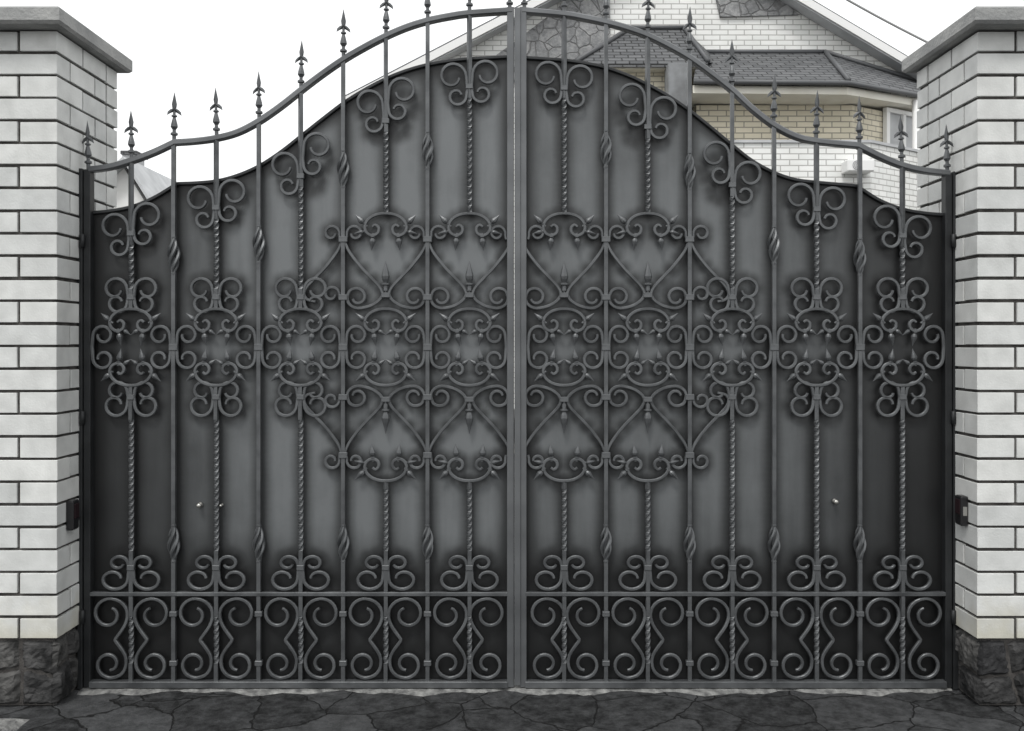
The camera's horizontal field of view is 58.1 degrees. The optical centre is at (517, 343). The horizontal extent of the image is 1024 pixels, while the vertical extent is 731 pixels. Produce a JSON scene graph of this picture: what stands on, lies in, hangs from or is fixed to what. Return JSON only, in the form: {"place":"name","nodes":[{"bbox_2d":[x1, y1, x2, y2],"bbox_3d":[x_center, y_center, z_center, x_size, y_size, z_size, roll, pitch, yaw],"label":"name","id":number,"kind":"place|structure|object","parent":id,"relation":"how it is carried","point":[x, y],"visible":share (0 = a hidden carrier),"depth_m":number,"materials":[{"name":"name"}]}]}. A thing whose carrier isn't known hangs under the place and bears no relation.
{"place":"outdoors","nodes":[
{"label":"outdoors","id":0,"kind":"place"},
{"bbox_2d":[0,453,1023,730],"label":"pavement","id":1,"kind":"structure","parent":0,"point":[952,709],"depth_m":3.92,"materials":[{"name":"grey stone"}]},
{"bbox_2d":[0,718,29,730],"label":"kerb","id":2,"kind":"structure","parent":1,"relation":"on","point":[10,724],"depth_m":3.77,"materials":[{"name":"concrete"}]},
{"bbox_2d":[0,6,132,704],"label":"brick pillar","id":3,"kind":"structure","parent":1,"relation":"on","point":[60,68],"depth_m":3.97,"materials":[{"name":"brick"}]},
{"bbox_2d":[66,499,78,529],"bbox_3d":[-1.964,0.757,4.075,0.038,0.130,0.060,0,0,0],"label":"photocell sensor","id":4,"kind":"object","parent":3,"relation":"attached to","point":[72,514],"visible":1,"depth_m":4.05,"materials":[{"name":"black plastic"}]},
{"bbox_2d":[77,168,84,689],"bbox_3d":[-1.973,0.387,4.193,0.036,2.360,0.074,0,0,0],"label":"gate post","id":5,"kind":"object","parent":3,"relation":"attached to","point":[80,497],"visible":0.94,"depth_m":4.17,"materials":[{"name":"metal"}]},
{"bbox_2d":[82,0,513,687],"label":"gate leaf","id":6,"kind":"object","parent":5,"relation":"attached to","point":[298,410],"visible":1,"depth_m":4.22,"materials":[{"name":"metal"}]},
{"bbox_2d":[77,679,951,696],"bbox_3d":[0.000,1.567,4.193,3.940,0.012,0.194,0,0,0],"label":"threshold","id":7,"kind":"object","parent":1,"relation":"on","point":[422,692],"visible":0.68,"depth_m":4.15,"materials":[{"name":"concrete"}]},
{"bbox_2d":[902,6,1023,704],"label":"brick pillar","id":8,"kind":"structure","parent":1,"relation":"on","point":[968,68],"depth_m":3.97,"materials":[{"name":"brick"}]},
{"bbox_2d":[951,171,957,689],"bbox_3d":[1.980,0.393,4.193,0.036,2.347,0.074,0,0,0],"label":"gate post","id":9,"kind":"object","parent":8,"relation":"attached to","point":[954,238],"visible":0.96,"depth_m":4.17,"materials":[{"name":"metal"}]},
{"bbox_2d":[515,0,953,687],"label":"gate leaf","id":10,"kind":"object","parent":9,"relation":"attached to","point":[733,410],"visible":1,"depth_m":4.22,"materials":[{"name":"metal"}]},
{"bbox_2d":[955,495,967,525],"bbox_3d":[1.964,0.737,4.074,0.038,0.130,0.062,0,0,0],"label":"photocell sensor","id":11,"kind":"object","parent":8,"relation":"attached to","point":[961,510],"visible":1,"depth_m":4.05,"materials":[{"name":"black plastic"}]},
{"bbox_2d":[0,0,1023,181],"label":"sky","id":12,"kind":"structure","parent":0,"point":[189,49],"materials":[{"name":"white"}]},
{"bbox_2d":[514,409,514,452],"bbox_3d":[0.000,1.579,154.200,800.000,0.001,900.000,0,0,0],"label":"ground","id":13,"kind":"structure","parent":0,"point":[514,430],"depth_m":16.64,"materials":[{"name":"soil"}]},
{"bbox_2d":[114,150,170,207],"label":"house","id":14,"kind":"structure","parent":13,"relation":"on","point":[148,183],"depth_m":18.23,"materials":[{"name":"paint"}]},
{"bbox_2d":[345,0,919,408],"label":"brick house","id":15,"kind":"structure","parent":13,"relation":"on","point":[803,51],"depth_m":13.52,"materials":[{"name":"white brick"}]},
{"bbox_2d":[841,159,873,173],"bbox_3d":[4.611,-2.391,12.470,0.364,0.157,0.255,0,0,0],"label":"air conditioner","id":16,"kind":"object","parent":15,"relation":"attached to","point":[848,166],"visible":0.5,"depth_m":12.35,"materials":[{"name":"white"}]},
{"bbox_2d":[883,107,919,149],"bbox_3d":[5.692,-2.973,13.602,0.817,0.911,0.070,0,0,-31],"label":"window","id":17,"kind":"structure","parent":15,"relation":"in","point":[891,116],"depth_m":13.51,"materials":[{"name":"white"}]},
{"bbox_2d":[846,0,927,42],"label":"cable","id":18,"kind":"object","parent":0,"point":[889,22],"visible":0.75,"depth_m":11.69,"materials":[{"name":"grey plastic"}]}
]}

